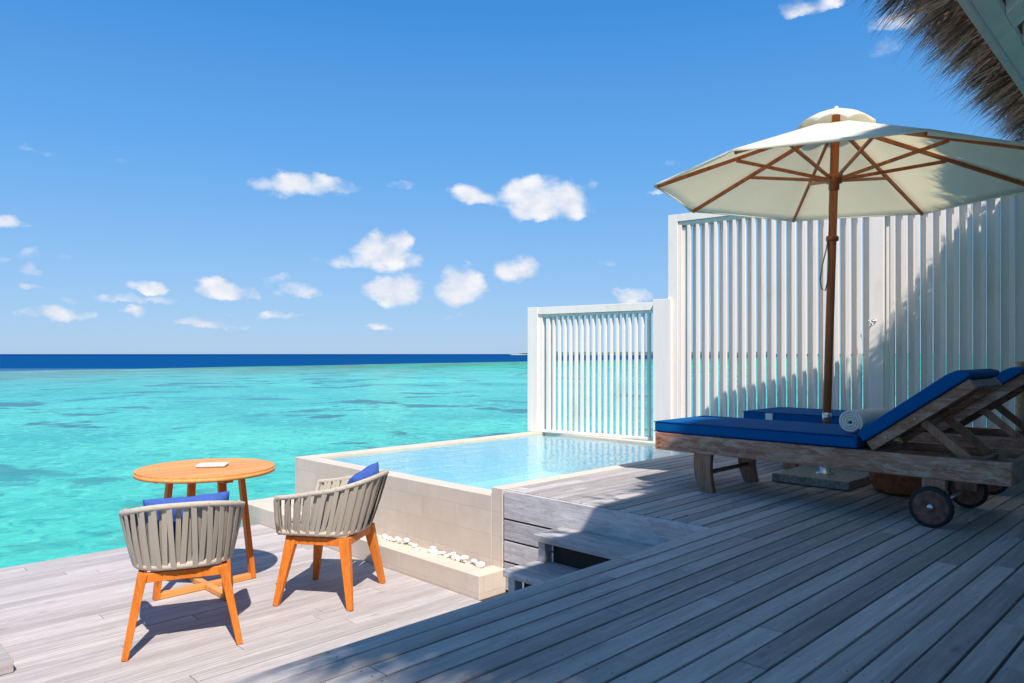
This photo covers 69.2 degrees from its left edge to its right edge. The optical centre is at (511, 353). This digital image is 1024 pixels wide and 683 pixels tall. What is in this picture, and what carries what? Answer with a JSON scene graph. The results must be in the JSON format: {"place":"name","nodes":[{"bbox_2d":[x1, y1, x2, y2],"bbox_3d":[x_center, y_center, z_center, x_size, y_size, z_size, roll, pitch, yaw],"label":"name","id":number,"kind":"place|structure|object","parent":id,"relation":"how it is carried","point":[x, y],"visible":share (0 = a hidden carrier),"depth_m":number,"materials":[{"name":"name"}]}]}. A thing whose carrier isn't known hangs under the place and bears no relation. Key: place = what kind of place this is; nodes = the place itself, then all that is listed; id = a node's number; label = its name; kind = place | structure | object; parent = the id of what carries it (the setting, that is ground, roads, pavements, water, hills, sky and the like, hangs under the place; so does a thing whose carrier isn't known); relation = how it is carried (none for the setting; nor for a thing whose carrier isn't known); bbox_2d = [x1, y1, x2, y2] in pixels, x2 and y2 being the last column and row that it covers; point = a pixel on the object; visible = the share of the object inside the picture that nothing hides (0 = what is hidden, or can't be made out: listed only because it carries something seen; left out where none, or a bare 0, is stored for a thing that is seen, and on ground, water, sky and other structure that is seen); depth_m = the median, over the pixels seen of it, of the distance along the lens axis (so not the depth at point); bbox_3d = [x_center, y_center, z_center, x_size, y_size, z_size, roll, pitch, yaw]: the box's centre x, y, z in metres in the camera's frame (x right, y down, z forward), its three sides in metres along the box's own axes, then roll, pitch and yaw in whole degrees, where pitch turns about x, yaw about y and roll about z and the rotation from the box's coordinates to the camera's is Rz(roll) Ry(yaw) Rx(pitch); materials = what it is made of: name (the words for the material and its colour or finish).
{"place":"outdoors","nodes":[
{"label":"outdoors","id":0,"kind":"place"},
{"bbox_2d":[0,644,13,675],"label":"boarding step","id":1,"kind":"object","parent":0,"point":[6,663],"visible":1,"depth_m":3.44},
{"bbox_2d":[0,354,1000,568],"bbox_3d":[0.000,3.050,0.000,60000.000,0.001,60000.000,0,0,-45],"label":"sea","id":2,"kind":"structure","parent":0,"point":[83,437],"depth_m":36.80,"materials":[{"name":"liquid"}]},
{"bbox_2d":[241,497,505,599],"bbox_3d":[-0.064,2.395,6.866,3.580,2.110,3.200,0,0,-45],"label":"stone ledge","id":3,"kind":"object","parent":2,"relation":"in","point":[448,573],"visible":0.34,"depth_m":4.89,"materials":[{"name":"beige stone"}]},
{"bbox_2d":[450,554,459,559],"bbox_3d":[-0.376,1.346,4.910,0.055,0.035,0.057,0,0,-42],"label":"pebble","id":4,"kind":"object","parent":3,"relation":"on","point":[454,557],"visible":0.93,"depth_m":4.89,"materials":[{"name":"white stone"}]},
{"bbox_2d":[475,562,484,567],"bbox_3d":[-0.202,1.343,4.730,0.064,0.040,0.062,0,0,-19],"label":"pebble","id":5,"kind":"object","parent":3,"relation":"on","point":[479,564],"visible":0.92,"depth_m":4.71,"materials":[{"name":"white stone"}]},
{"bbox_2d":[479,591,507,600],"bbox_3d":[-2.885,1.592,2.475,7.320,0.216,4.580,0,0,-45],"label":"deck substructure","id":6,"kind":"object","parent":2,"relation":"on","point":[493,596],"visible":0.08,"depth_m":4.54,"materials":[{"name":"wood"}]},
{"bbox_2d":[0,524,480,682],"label":"deck","id":7,"kind":"structure","parent":6,"relation":"on","point":[64,620],"depth_m":4.20,"materials":[{"name":"grey wood"}]},
{"bbox_2d":[118,500,244,660],"bbox_3d":[-1.707,1.102,3.858,0.606,0.764,0.586,0,0,-24],"label":"woven armchair","id":8,"kind":"object","parent":7,"relation":"on","point":[199,550],"visible":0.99,"depth_m":3.66,"materials":[{"name":"grey fabric"}]},
{"bbox_2d":[143,491,230,545],"bbox_3d":[-1.636,0.853,3.748,0.400,0.300,0.129,-2,15,-23],"label":"throw pillow","id":9,"kind":"object","parent":8,"relation":"on","point":[210,497],"visible":0.19,"depth_m":3.68,"materials":[{"name":"blue fabric"}]},
{"bbox_2d":[133,458,274,600],"bbox_3d":[-1.930,1.098,4.688,0.830,0.766,0.830,0,0,-45],"label":"round table","id":10,"kind":"object","parent":7,"relation":"on","point":[188,473],"visible":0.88,"depth_m":4.59,"materials":[{"name":"brown wood"}]},
{"bbox_2d":[196,462,228,467],"bbox_3d":[-1.900,0.706,4.706,0.174,0.018,0.111,0,0,-7],"label":"menu booklet","id":11,"kind":"object","parent":10,"relation":"on","point":[214,465],"visible":1,"depth_m":4.66,"materials":[{"name":"white paper"}]},
{"bbox_2d":[273,470,388,610],"bbox_3d":[-1.070,1.102,4.569,0.586,0.764,0.606,0,0,11],"label":"woven armchair","id":12,"kind":"object","parent":7,"relation":"on","point":[339,506],"visible":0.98,"depth_m":4.35,"materials":[{"name":"grey fabric"}]},
{"bbox_2d":[347,462,378,507],"bbox_3d":[-0.926,0.850,4.548,0.129,0.310,0.360,16,10,10],"label":"throw pillow","id":13,"kind":"object","parent":12,"relation":"on","point":[369,471],"visible":0.25,"depth_m":4.51,"materials":[{"name":"blue fabric"}]},
{"bbox_2d":[503,527,650,592],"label":"wooden steps","id":14,"kind":"structure","parent":7,"relation":"on","point":[575,550],"depth_m":3.96,"materials":[{"name":"grey wood"}]},
{"bbox_2d":[295,432,693,591],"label":"plunge pool","id":15,"kind":"structure","parent":2,"relation":"in","point":[447,497],"depth_m":6.40,"materials":[{"name":"beige concrete"}]},
{"bbox_2d":[528,302,652,440],"bbox_3d":[0.929,0.179,8.153,1.770,1.438,0.140,0,0,37],"label":"slatted screen","id":16,"kind":"object","parent":15,"relation":"on","point":[541,369],"visible":0.93,"depth_m":8.20,"materials":[{"name":"white paint"}]},
{"bbox_2d":[653,299,671,441],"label":"white pillar","id":17,"kind":"structure","parent":15,"relation":"on","point":[662,359],"depth_m":7.55,"materials":[{"name":"paint"}]},
{"bbox_2d":[511,520,552,564],"bbox_3d":[3.065,1.220,2.591,10.900,0.580,7.230,0,0,-45],"label":"deck substructure","id":18,"kind":"object","parent":2,"relation":"on","point":[526,544],"visible":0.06,"depth_m":4.54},
{"bbox_2d":[504,490,708,589],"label":"deck fascia","id":19,"kind":"structure","parent":18,"relation":"attached to","point":[605,522],"depth_m":4.27,"materials":[{"name":"grey wood"}]},
{"bbox_2d":[0,0,1022,353],"label":"sky","id":20,"kind":"structure","parent":0,"point":[177,176],"materials":[{"name":"blue"}]},
{"bbox_2d":[229,455,1023,682],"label":"deck","id":21,"kind":"structure","parent":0,"point":[765,579],"depth_m":2.51,"materials":[{"name":"grey wood"}]},
{"bbox_2d":[772,465,869,490],"bbox_3d":[2.082,0.760,4.939,0.500,0.172,0.500,0,0,-45],"label":"stone umbrella stand","id":22,"kind":"object","parent":21,"relation":"on","point":[834,478],"visible":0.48,"depth_m":4.83,"materials":[{"name":"stone"}]},
{"bbox_2d":[653,106,1023,423],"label":"parasol","id":23,"kind":"object","parent":22,"relation":"on","point":[834,164],"visible":1,"depth_m":5.10,"materials":[{"name":"fabric"}]},
{"bbox_2d":[654,369,1023,527],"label":"sun lounger","id":24,"kind":"object","parent":21,"relation":"on","point":[970,473],"visible":1,"depth_m":3.97,"materials":[{"name":"blue fabric"}]},
{"bbox_2d":[839,408,889,431],"bbox_3d":[1.968,0.363,4.110,0.340,0.117,0.134,0,0,-36],"label":"rolled towel","id":25,"kind":"object","parent":24,"relation":"on","point":[854,420],"visible":0.7,"depth_m":4.02,"materials":[{"name":"white fabric"}]},
{"bbox_2d":[668,193,1023,429],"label":"slatted screen","id":26,"kind":"object","parent":21,"relation":"on","point":[953,289],"visible":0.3,"depth_m":6.51,"materials":[{"name":"white paint"}]},
{"bbox_2d":[743,367,1023,494],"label":"sun lounger","id":27,"kind":"object","parent":21,"relation":"on","point":[1011,381],"visible":0.3,"depth_m":4.75,"materials":[{"name":"brown wood"}]},
{"bbox_2d":[868,472,921,495],"bbox_3d":[2.411,0.738,4.561,0.410,0.225,0.410,0,0,-45],"label":"bowl","id":28,"kind":"object","parent":21,"relation":"on","point":[899,485],"visible":0.23,"depth_m":4.42,"materials":[{"name":"brown wood"}]},
{"bbox_2d":[1016,361,1023,429],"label":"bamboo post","id":29,"kind":"object","parent":21,"relation":"on","point":[1019,406],"visible":0.38,"depth_m":5.43,"materials":[{"name":"brown wood"}]},
{"bbox_2d":[832,0,1023,142],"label":"thatched roof","id":30,"kind":"structure","parent":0,"point":[994,46],"depth_m":3.88,"materials":[{"name":"brown plant"}]},
{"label":"island","id":31,"kind":"structure","parent":0,"visible":0},
{"bbox_2d":[519,351,766,354],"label":"distant palm wood","id":32,"kind":"object","parent":31,"relation":"on","point":[632,353],"visible":0.18,"depth_m":2569.59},
{"label":"pebble","id":33,"kind":"object","parent":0,"visible":0},
{"bbox_2d":[459,555,468,560],"bbox_3d":[-0.310,1.323,4.813,0.060,0.040,0.059,0,0,35],"label":"pebble","id":34,"kind":"object","parent":33,"relation":"on","point":[463,557],"visible":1,"depth_m":4.79,"materials":[{"name":"white stone"}]}
]}

